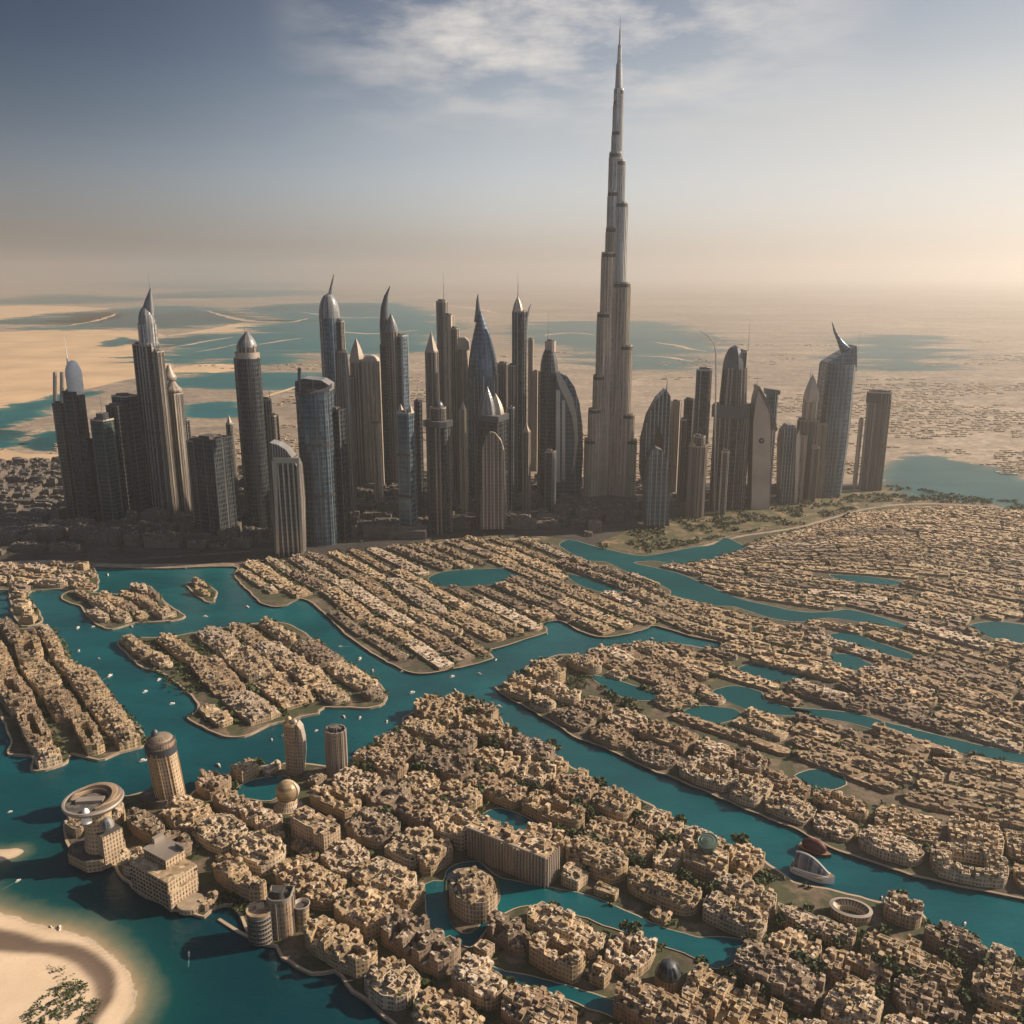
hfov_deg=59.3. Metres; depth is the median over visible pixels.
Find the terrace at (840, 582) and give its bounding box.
[748,570,854,586]
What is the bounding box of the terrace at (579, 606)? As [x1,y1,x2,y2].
[556,597,602,617]
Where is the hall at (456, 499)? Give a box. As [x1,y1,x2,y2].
[452,494,475,503]
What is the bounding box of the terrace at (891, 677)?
[859,666,934,694]
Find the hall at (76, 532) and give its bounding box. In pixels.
[67,524,111,539]
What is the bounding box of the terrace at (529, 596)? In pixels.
[495,581,544,604]
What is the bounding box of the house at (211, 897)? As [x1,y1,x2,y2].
[198,890,218,910]
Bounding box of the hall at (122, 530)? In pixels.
[117,527,149,540]
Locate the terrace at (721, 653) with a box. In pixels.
[704,644,737,660]
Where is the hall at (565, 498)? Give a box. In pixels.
[560,493,571,504]
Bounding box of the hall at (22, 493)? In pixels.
[13,489,38,498]
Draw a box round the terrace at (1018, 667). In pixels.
[1012,662,1023,673]
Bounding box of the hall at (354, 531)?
[351,525,358,536]
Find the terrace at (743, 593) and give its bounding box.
[724,588,747,596]
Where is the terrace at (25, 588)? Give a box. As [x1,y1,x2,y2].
[9,583,30,592]
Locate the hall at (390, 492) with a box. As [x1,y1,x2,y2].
[374,489,398,496]
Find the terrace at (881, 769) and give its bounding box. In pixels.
[790,736,911,783]
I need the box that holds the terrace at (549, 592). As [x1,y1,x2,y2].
[505,574,565,599]
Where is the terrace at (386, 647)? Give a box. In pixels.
[364,634,409,660]
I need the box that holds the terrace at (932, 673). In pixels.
[880,653,958,683]
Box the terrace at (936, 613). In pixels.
[886,599,947,618]
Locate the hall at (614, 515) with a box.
[605,508,623,521]
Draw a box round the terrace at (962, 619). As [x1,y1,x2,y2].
[945,612,970,624]
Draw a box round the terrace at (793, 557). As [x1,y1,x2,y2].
[722,553,809,560]
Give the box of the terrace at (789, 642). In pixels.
[765,635,801,648]
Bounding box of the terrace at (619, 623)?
[597,614,632,630]
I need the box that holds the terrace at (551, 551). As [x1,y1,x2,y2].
[536,544,568,558]
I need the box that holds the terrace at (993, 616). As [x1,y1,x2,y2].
[984,611,1004,621]
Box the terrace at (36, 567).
[19,562,56,573]
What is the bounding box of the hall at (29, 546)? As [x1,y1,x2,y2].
[11,541,45,551]
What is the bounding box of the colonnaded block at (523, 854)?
[467,815,559,887]
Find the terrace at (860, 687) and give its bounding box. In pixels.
[840,678,928,714]
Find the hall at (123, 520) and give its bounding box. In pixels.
[107,518,129,525]
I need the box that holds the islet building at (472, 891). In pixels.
[447,865,497,923]
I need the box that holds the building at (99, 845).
[61,782,125,872]
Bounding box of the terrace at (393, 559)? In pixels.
[366,547,428,575]
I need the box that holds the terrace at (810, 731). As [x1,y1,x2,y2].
[791,722,840,744]
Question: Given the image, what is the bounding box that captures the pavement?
[0,467,882,563]
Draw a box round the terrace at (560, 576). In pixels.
[551,572,568,579]
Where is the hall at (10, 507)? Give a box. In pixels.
[0,501,23,513]
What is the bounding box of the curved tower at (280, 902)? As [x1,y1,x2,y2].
[266,885,295,939]
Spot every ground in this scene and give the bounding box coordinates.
[0,278,1023,899]
[235,503,1023,896]
[595,487,1023,552]
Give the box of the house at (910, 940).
[906,933,922,948]
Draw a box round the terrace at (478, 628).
[443,610,506,642]
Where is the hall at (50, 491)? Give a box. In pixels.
[41,487,63,495]
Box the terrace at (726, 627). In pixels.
[682,614,762,639]
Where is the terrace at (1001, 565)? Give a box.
[993,562,1023,572]
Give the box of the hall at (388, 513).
[371,509,393,517]
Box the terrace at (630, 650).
[612,643,657,663]
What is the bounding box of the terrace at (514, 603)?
[473,584,528,610]
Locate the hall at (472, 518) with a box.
[461,515,475,523]
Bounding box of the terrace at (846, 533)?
[839,530,916,537]
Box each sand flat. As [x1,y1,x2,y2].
[0,306,107,320]
[0,329,172,407]
[0,450,58,460]
[60,313,116,326]
[163,323,260,336]
[168,337,231,348]
[172,364,233,374]
[202,309,306,321]
[257,338,299,344]
[265,387,294,396]
[345,330,415,333]
[424,303,499,313]
[633,355,693,361]
[656,342,706,351]
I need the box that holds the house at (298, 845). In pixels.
[291,838,306,853]
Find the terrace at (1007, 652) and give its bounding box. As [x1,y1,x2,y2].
[994,646,1023,661]
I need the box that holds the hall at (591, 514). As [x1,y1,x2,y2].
[576,508,600,521]
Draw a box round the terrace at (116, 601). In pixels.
[108,596,123,606]
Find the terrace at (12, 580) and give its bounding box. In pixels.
[7,575,32,585]
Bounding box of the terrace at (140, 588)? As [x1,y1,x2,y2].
[130,582,147,594]
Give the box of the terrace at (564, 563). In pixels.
[556,558,634,590]
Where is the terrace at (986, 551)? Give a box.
[956,545,1023,559]
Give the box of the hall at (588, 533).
[584,530,592,536]
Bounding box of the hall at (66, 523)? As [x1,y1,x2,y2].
[49,518,92,527]
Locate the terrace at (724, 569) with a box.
[688,562,743,574]
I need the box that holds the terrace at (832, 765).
[795,749,897,793]
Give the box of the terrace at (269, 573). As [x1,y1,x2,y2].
[243,559,292,589]
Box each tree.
[254,758,265,765]
[350,761,361,767]
[360,763,372,770]
[365,743,377,750]
[379,804,391,813]
[393,726,402,731]
[413,735,424,740]
[414,761,426,769]
[430,769,439,774]
[438,793,448,801]
[464,706,475,715]
[465,694,475,701]
[473,759,478,766]
[474,784,485,793]
[478,806,485,814]
[484,767,495,772]
[486,737,497,746]
[509,725,517,736]
[516,779,525,785]
[528,782,543,791]
[538,758,549,766]
[545,738,556,745]
[548,900,560,905]
[554,744,561,755]
[554,823,564,829]
[565,828,573,837]
[567,797,581,805]
[571,829,582,835]
[582,803,594,819]
[586,811,595,818]
[586,832,600,840]
[595,776,607,788]
[597,839,608,845]
[601,930,613,939]
[618,919,628,930]
[625,852,631,864]
[627,920,642,933]
[629,853,641,865]
[632,808,640,821]
[638,857,648,865]
[654,836,662,845]
[656,942,665,951]
[661,832,677,843]
[674,813,685,820]
[675,867,692,879]
[692,879,701,887]
[693,955,708,964]
[696,881,707,896]
[705,880,720,892]
[720,965,730,975]
[725,968,739,981]
[730,833,741,842]
[735,833,750,843]
[735,973,744,983]
[742,935,757,941]
[750,979,770,994]
[773,912,785,928]
[773,995,786,1006]
[784,1000,793,1011]
[789,949,808,963]
[795,924,805,932]
[802,903,814,912]
[804,932,813,940]
[806,956,826,974]
[830,935,846,948]
[864,954,876,962]
[869,984,889,1000]
[877,923,892,936]
[878,952,899,974]
[888,982,895,991]
[888,1005,895,1013]
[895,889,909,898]
[895,967,905,975]
[904,968,920,980]
[938,947,957,960]
[942,1018,961,1023]
[946,954,963,966]
[955,987,973,1007]
[957,965,969,975]
[959,978,971,988]
[969,1000,984,1012]
[971,995,988,1008]
[980,958,994,968]
[1010,1007,1023,1023]
[1013,956,1023,971]
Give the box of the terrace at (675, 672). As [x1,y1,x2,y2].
[658,661,710,691]
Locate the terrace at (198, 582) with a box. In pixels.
[191,577,206,587]
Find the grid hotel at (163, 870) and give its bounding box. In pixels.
[129,832,204,914]
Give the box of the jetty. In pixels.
[218,918,247,938]
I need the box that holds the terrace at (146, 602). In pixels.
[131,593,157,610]
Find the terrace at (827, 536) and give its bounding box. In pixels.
[750,534,838,543]
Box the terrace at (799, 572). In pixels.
[744,565,812,575]
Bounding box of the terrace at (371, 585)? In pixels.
[353,573,407,611]
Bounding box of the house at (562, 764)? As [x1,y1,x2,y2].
[552,756,568,773]
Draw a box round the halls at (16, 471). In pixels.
[0,456,241,490]
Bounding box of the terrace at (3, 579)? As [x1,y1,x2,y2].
[0,575,6,583]
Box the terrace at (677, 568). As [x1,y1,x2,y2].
[662,564,701,575]
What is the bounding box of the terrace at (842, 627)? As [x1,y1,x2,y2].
[808,619,862,634]
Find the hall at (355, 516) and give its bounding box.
[350,511,359,522]
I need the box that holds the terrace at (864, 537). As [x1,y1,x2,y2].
[830,535,869,540]
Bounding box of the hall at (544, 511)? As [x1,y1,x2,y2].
[538,508,547,513]
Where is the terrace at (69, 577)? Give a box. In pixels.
[58,573,89,582]
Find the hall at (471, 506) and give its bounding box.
[456,502,475,508]
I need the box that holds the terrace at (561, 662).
[542,657,565,666]
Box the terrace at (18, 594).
[11,591,26,598]
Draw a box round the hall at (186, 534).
[176,529,192,541]
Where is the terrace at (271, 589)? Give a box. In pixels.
[265,584,277,593]
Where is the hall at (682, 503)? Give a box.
[670,500,685,508]
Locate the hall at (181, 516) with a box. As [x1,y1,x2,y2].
[171,511,193,522]
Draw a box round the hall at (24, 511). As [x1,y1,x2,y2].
[19,507,50,514]
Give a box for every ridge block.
[0,616,21,644]
[0,640,13,669]
[0,666,35,714]
[13,629,43,665]
[15,704,52,754]
[19,658,64,696]
[34,745,62,768]
[35,623,54,641]
[43,684,80,723]
[44,633,63,660]
[53,653,76,677]
[67,664,109,706]
[70,711,104,755]
[88,695,134,738]
[113,726,140,750]
[119,634,152,659]
[149,650,172,669]
[155,632,202,665]
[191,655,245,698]
[196,625,241,653]
[198,703,233,727]
[220,645,275,682]
[222,690,281,725]
[226,622,270,649]
[253,671,314,709]
[256,641,297,666]
[259,616,296,645]
[278,656,331,690]
[290,637,343,667]
[315,682,349,704]
[326,660,377,691]
[361,684,385,701]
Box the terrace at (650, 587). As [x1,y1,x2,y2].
[623,574,666,595]
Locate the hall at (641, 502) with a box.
[639,499,643,507]
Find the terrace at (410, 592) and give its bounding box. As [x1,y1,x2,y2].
[385,577,447,614]
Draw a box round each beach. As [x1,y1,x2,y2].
[0,848,23,861]
[0,912,133,1023]
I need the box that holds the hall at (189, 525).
[179,520,195,530]
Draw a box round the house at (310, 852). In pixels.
[299,846,318,861]
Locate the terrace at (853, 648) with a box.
[808,632,881,660]
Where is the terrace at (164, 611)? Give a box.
[151,603,176,619]
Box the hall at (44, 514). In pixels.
[27,508,50,521]
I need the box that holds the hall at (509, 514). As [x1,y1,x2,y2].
[507,512,530,524]
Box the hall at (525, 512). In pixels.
[507,509,528,514]
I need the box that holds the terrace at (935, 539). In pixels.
[871,534,962,544]
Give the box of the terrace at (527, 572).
[505,564,571,590]
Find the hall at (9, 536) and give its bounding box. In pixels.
[0,528,18,543]
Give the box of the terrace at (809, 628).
[789,623,824,633]
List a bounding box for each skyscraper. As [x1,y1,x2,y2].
[52,337,101,521]
[90,390,148,521]
[132,274,179,517]
[166,364,192,511]
[185,417,190,439]
[186,433,237,540]
[226,416,239,512]
[233,325,271,527]
[263,391,279,513]
[270,439,305,555]
[295,368,351,546]
[319,275,356,511]
[349,339,365,484]
[360,343,384,483]
[372,421,383,500]
[380,286,409,486]
[387,404,427,538]
[414,381,424,517]
[423,400,452,534]
[425,332,438,418]
[436,273,460,494]
[458,337,469,491]
[459,402,467,512]
[467,295,498,496]
[473,387,508,531]
[497,361,509,412]
[507,405,514,510]
[508,293,530,490]
[522,423,530,513]
[528,338,537,470]
[537,339,582,496]
[544,449,555,512]
[639,380,671,525]
[670,399,681,492]
[676,397,694,500]
[685,434,707,517]
[693,367,711,489]
[709,328,750,509]
[718,449,729,514]
[747,378,777,508]
[764,388,779,497]
[776,423,799,504]
[797,373,819,499]
[808,445,819,501]
[815,322,859,497]
[852,417,863,488]
[858,389,891,490]
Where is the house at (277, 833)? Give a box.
[273,830,285,839]
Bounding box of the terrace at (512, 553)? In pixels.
[493,546,531,561]
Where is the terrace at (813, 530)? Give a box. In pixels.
[773,526,844,537]
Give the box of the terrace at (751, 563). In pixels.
[708,559,795,568]
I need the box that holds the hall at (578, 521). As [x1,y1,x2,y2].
[570,517,585,526]
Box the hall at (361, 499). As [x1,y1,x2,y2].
[356,496,365,502]
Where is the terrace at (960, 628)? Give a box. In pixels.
[930,620,978,635]
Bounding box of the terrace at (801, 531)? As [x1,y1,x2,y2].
[777,529,812,535]
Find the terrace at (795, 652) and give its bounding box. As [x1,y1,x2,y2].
[772,646,831,663]
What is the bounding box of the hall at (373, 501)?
[369,499,378,508]
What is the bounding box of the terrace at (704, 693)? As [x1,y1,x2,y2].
[696,687,725,704]
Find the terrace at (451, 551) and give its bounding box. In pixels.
[424,540,482,565]
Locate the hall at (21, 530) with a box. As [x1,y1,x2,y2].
[0,525,26,537]
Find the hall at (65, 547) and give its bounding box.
[49,541,80,552]
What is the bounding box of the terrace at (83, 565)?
[69,560,90,570]
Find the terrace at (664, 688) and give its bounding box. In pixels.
[653,681,697,707]
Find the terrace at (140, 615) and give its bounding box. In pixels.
[132,609,149,620]
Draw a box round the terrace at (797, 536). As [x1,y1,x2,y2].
[758,534,812,541]
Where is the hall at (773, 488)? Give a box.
[771,483,775,492]
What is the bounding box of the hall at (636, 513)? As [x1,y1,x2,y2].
[630,510,642,516]
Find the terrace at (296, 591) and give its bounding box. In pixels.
[284,584,312,597]
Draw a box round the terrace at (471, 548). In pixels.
[445,538,497,558]
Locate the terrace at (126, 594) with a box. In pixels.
[119,590,133,598]
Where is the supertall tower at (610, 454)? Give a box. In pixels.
[568,17,643,506]
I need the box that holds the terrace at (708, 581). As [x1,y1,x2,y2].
[701,578,716,584]
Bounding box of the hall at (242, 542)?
[232,536,252,547]
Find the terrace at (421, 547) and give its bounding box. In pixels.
[408,542,452,561]
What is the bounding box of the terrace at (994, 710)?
[938,692,1023,724]
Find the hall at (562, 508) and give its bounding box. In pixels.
[557,503,570,515]
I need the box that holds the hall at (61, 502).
[57,498,64,506]
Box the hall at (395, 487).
[384,485,398,490]
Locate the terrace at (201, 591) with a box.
[194,585,209,596]
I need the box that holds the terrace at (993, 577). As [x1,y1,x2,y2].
[908,561,1023,586]
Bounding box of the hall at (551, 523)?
[537,519,565,526]
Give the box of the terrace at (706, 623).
[698,618,711,626]
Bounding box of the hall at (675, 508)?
[669,503,681,513]
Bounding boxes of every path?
[0,566,98,625]
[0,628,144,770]
[61,586,185,628]
[63,712,1023,1023]
[68,564,1023,898]
[117,622,387,736]
[185,582,217,601]
[234,776,290,800]
[424,861,742,968]
[480,808,532,821]
[492,966,613,1017]
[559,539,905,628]
[591,675,657,700]
[682,705,741,723]
[702,503,1002,545]
[712,686,794,715]
[790,707,1023,763]
[794,769,846,789]
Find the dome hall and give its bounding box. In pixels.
[654,958,680,992]
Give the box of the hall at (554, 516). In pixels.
[536,512,568,521]
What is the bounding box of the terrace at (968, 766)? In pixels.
[932,757,1023,788]
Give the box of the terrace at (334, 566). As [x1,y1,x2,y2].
[306,552,355,576]
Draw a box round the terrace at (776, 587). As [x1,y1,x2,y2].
[703,574,802,593]
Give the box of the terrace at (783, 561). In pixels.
[715,556,824,565]
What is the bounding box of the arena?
[829,897,872,925]
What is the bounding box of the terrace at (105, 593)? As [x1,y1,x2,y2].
[96,590,111,599]
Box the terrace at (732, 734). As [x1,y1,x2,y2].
[671,712,790,756]
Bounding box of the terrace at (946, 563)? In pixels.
[887,553,995,573]
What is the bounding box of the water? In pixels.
[0,565,1023,1023]
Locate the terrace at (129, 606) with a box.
[120,600,137,611]
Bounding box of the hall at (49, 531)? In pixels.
[26,523,67,539]
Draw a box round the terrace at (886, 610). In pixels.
[847,598,929,622]
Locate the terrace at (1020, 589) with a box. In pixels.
[1017,587,1023,593]
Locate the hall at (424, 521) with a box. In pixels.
[418,517,427,524]
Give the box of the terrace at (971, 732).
[960,725,1023,752]
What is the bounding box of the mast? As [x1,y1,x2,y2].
[700,331,717,511]
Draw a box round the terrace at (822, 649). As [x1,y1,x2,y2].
[803,640,831,654]
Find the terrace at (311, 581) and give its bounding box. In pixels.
[287,569,330,590]
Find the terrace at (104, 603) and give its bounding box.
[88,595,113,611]
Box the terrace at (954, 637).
[907,621,993,650]
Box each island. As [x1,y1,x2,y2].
[0,566,99,626]
[0,628,143,772]
[61,586,185,629]
[64,713,1023,1023]
[117,622,387,738]
[185,583,217,603]
[445,869,499,933]
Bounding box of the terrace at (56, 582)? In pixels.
[33,577,67,587]
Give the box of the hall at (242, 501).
[241,494,244,505]
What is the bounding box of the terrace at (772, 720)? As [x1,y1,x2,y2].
[743,706,791,730]
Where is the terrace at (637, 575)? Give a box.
[627,572,645,580]
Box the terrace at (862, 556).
[819,551,884,558]
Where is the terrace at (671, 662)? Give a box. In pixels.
[631,640,708,680]
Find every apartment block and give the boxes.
[64,816,83,837]
[111,802,125,824]
[120,846,143,875]
[126,807,164,842]
[159,794,214,833]
[164,830,192,856]
[192,813,247,854]
[195,769,231,799]
[211,852,266,902]
[213,787,249,818]
[230,758,258,783]
[231,829,286,875]
[239,801,282,834]
[273,855,346,910]
[290,805,340,853]
[303,915,377,978]
[309,784,361,821]
[321,837,369,877]
[330,766,381,802]
[333,885,394,940]
[344,805,400,848]
[351,856,416,901]
[352,746,408,782]
[364,955,420,1010]
[365,775,415,816]
[373,729,424,763]
[381,904,460,979]
[384,826,433,868]
[395,882,424,911]
[398,791,447,827]
[401,716,448,745]
[404,770,440,795]
[411,986,484,1023]
[414,693,464,729]
[415,745,473,783]
[417,838,452,876]
[429,806,476,850]
[435,778,482,814]
[438,729,477,758]
[443,691,481,715]
[451,951,506,1010]
[462,714,511,747]
[467,770,527,809]
[469,746,520,778]
[477,702,498,719]
[486,909,530,954]
[501,982,577,1023]
[504,732,555,761]
[511,754,555,789]
[522,789,585,831]
[523,822,569,855]
[527,901,606,958]
[529,931,585,983]
[552,772,598,806]
[561,862,589,891]
[565,835,628,883]
[585,816,655,865]
[592,784,640,823]
[604,930,657,977]
[613,973,706,1023]
[627,865,701,916]
[635,808,683,842]
[652,840,683,871]
[680,825,725,849]
[682,962,787,1023]
[684,832,728,882]
[702,890,768,941]
[714,869,776,919]
[725,843,764,875]
[734,939,825,1016]
[768,926,821,963]
[777,902,856,949]
[789,1018,826,1023]
[821,946,891,999]
[821,982,883,1023]
[860,929,962,993]
[883,889,923,929]
[883,1013,936,1023]
[892,974,965,1023]
[923,920,987,967]
[971,961,1023,1014]
[972,1008,1021,1023]
[989,942,1015,972]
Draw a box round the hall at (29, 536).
[21,532,36,541]
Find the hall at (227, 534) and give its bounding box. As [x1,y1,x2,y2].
[217,525,240,541]
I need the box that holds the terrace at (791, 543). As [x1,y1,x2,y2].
[749,541,827,546]
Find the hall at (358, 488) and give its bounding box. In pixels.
[356,487,373,493]
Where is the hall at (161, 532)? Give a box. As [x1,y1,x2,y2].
[154,530,176,533]
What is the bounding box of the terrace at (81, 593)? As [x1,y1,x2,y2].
[74,587,88,600]
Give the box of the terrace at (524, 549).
[490,536,555,562]
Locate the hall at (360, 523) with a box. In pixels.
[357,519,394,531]
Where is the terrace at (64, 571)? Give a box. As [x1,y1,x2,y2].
[55,569,83,574]
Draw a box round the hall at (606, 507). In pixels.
[598,505,623,517]
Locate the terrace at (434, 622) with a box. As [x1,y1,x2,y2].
[405,606,462,636]
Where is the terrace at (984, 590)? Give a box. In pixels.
[924,577,1023,601]
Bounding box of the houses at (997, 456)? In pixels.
[0,341,1023,479]
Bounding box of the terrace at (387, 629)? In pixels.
[362,616,413,644]
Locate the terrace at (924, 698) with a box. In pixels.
[825,662,937,707]
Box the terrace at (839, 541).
[829,539,880,545]
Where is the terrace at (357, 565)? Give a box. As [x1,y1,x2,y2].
[328,550,385,580]
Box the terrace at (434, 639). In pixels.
[405,622,453,649]
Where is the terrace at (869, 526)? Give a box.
[816,523,885,531]
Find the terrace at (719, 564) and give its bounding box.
[699,559,740,568]
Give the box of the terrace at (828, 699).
[784,681,869,714]
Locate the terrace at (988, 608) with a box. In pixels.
[920,591,1022,617]
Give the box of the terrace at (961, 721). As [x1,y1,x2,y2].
[934,709,1023,743]
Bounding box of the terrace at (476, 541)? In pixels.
[462,535,496,549]
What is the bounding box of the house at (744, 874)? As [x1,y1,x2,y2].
[736,868,751,880]
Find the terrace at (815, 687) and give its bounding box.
[792,678,854,700]
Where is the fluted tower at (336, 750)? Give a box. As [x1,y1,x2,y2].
[324,723,347,776]
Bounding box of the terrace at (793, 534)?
[764,532,816,539]
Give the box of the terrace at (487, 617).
[469,607,523,635]
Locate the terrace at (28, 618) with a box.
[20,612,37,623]
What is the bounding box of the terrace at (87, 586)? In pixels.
[69,581,95,589]
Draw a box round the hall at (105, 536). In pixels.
[84,528,121,544]
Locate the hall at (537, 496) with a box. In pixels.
[533,491,541,501]
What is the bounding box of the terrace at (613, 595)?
[600,590,641,607]
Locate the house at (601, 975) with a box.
[589,955,613,988]
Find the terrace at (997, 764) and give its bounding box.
[970,755,1023,773]
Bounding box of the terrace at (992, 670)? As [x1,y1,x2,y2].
[934,650,1021,681]
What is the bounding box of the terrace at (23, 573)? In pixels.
[15,569,54,579]
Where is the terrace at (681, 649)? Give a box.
[666,642,723,665]
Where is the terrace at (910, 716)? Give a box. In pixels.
[857,694,954,734]
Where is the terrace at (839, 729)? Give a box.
[794,712,870,743]
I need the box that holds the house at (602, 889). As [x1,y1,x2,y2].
[594,880,618,901]
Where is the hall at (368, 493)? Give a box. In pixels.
[364,489,371,498]
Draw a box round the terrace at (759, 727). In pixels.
[732,716,788,741]
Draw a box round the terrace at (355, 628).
[329,610,367,637]
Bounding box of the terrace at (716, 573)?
[669,561,753,580]
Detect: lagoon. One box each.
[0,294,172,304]
[0,311,131,324]
[0,391,104,430]
[0,429,29,447]
[8,306,312,330]
[18,431,56,450]
[94,290,349,298]
[97,337,138,346]
[99,303,472,368]
[128,372,321,389]
[184,401,237,417]
[236,776,289,800]
[425,861,743,967]
[429,568,518,586]
[483,808,531,830]
[489,321,758,370]
[492,967,613,1015]
[560,538,906,628]
[568,574,621,592]
[592,675,657,699]
[683,706,740,722]
[713,686,810,715]
[739,664,804,681]
[790,708,1023,762]
[795,334,998,377]
[795,769,845,790]
[826,632,914,658]
[830,575,901,584]
[830,654,871,669]
[882,452,1023,507]
[970,621,1023,642]
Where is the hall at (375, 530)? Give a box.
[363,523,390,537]
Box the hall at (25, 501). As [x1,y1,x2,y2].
[14,497,33,505]
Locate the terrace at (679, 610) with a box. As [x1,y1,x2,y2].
[662,603,703,621]
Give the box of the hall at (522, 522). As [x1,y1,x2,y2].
[510,514,536,529]
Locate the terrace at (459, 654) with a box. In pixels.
[440,644,474,662]
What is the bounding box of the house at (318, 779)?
[308,773,326,786]
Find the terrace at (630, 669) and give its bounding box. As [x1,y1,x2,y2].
[588,651,662,684]
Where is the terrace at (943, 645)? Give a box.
[859,622,1008,665]
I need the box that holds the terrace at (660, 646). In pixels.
[645,641,677,656]
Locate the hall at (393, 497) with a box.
[383,495,398,500]
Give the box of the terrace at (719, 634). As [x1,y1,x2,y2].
[688,623,770,649]
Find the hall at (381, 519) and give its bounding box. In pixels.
[374,517,398,521]
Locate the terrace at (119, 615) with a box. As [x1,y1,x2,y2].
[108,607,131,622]
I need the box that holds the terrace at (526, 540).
[517,536,539,546]
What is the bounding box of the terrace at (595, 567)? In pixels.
[566,555,622,579]
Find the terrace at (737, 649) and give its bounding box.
[721,640,821,669]
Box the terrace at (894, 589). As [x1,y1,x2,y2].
[858,583,915,594]
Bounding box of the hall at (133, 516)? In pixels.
[125,510,140,523]
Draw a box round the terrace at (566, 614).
[536,599,579,620]
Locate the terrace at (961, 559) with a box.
[930,553,989,566]
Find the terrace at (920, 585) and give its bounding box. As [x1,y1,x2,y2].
[902,580,1018,608]
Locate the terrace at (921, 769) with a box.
[840,735,944,781]
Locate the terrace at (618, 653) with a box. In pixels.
[592,643,634,662]
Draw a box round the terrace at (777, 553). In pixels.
[732,550,816,556]
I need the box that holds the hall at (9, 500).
[2,498,16,502]
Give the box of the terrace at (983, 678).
[911,655,1016,693]
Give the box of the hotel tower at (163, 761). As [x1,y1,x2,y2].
[142,729,185,808]
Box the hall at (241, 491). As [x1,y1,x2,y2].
[239,488,243,499]
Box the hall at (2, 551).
[0,548,6,555]
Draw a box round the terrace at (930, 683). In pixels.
[872,660,979,700]
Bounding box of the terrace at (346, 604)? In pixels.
[321,586,374,621]
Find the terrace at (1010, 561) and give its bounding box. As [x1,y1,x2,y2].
[992,556,1023,566]
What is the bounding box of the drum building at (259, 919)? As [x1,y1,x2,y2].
[246,900,273,945]
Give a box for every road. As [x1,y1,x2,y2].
[0,521,641,552]
[134,489,858,526]
[240,538,539,565]
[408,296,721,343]
[693,338,1014,365]
[851,419,1023,431]
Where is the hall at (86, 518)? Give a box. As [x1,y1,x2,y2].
[75,516,95,524]
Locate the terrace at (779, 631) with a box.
[755,625,803,638]
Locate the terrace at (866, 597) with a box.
[807,588,886,603]
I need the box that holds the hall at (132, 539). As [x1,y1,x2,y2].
[123,531,141,546]
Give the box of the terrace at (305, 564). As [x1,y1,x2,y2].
[288,553,338,581]
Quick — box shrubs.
[0,470,1023,1023]
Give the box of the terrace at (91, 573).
[85,570,96,577]
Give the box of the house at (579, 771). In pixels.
[573,767,588,776]
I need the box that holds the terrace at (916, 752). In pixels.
[872,735,929,761]
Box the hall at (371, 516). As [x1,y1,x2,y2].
[363,511,381,520]
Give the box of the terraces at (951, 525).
[797,505,1023,548]
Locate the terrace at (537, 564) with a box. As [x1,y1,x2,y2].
[521,558,562,575]
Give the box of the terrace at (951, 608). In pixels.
[912,596,981,617]
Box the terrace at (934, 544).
[880,540,953,548]
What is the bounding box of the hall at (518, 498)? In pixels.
[515,491,533,505]
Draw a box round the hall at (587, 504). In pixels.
[580,501,594,507]
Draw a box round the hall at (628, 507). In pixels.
[601,502,638,512]
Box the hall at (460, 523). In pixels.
[453,519,470,527]
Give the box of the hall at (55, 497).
[32,494,63,501]
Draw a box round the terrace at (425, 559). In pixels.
[386,544,452,570]
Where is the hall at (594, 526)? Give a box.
[588,520,600,532]
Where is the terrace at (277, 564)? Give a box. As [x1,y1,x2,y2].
[265,556,291,573]
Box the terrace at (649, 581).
[642,578,659,585]
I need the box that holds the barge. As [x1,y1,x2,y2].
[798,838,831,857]
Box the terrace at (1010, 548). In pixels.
[966,540,1023,553]
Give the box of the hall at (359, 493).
[356,490,366,500]
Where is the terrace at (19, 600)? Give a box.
[12,598,31,606]
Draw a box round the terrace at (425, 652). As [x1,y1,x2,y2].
[403,639,453,669]
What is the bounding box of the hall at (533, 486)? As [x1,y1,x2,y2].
[531,484,536,490]
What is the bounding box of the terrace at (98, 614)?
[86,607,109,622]
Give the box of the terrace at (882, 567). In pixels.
[829,560,949,576]
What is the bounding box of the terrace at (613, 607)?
[566,587,655,624]
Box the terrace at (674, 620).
[637,604,701,633]
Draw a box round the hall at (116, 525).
[100,522,133,529]
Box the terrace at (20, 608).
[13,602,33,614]
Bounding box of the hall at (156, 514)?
[140,507,168,521]
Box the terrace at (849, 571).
[798,563,918,579]
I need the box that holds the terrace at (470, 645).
[452,635,488,656]
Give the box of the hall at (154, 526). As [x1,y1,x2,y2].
[137,520,179,531]
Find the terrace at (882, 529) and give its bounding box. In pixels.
[816,527,902,535]
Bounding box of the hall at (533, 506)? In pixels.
[520,503,535,509]
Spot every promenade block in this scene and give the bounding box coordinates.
[503,681,530,701]
[507,671,535,690]
[525,659,565,683]
[530,693,555,712]
[537,679,581,705]
[550,706,596,731]
[569,652,602,674]
[577,695,612,718]
[589,722,633,749]
[607,707,647,734]
[631,740,679,769]
[639,719,698,755]
[679,754,738,791]
[693,736,735,765]
[729,773,773,807]
[734,745,767,775]
[759,767,810,799]
[765,790,816,825]
[813,788,868,821]
[813,810,857,842]
[858,824,923,866]
[874,804,942,843]
[930,836,1008,888]
[946,813,1004,855]
[1005,829,1023,863]
[1012,863,1023,891]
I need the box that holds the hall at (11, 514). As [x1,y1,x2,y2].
[0,512,26,517]
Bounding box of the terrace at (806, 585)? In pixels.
[760,577,854,592]
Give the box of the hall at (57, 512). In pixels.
[49,506,66,518]
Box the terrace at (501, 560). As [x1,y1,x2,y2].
[488,555,516,566]
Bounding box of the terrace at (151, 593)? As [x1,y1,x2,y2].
[147,589,159,599]
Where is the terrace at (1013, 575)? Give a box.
[997,569,1023,579]

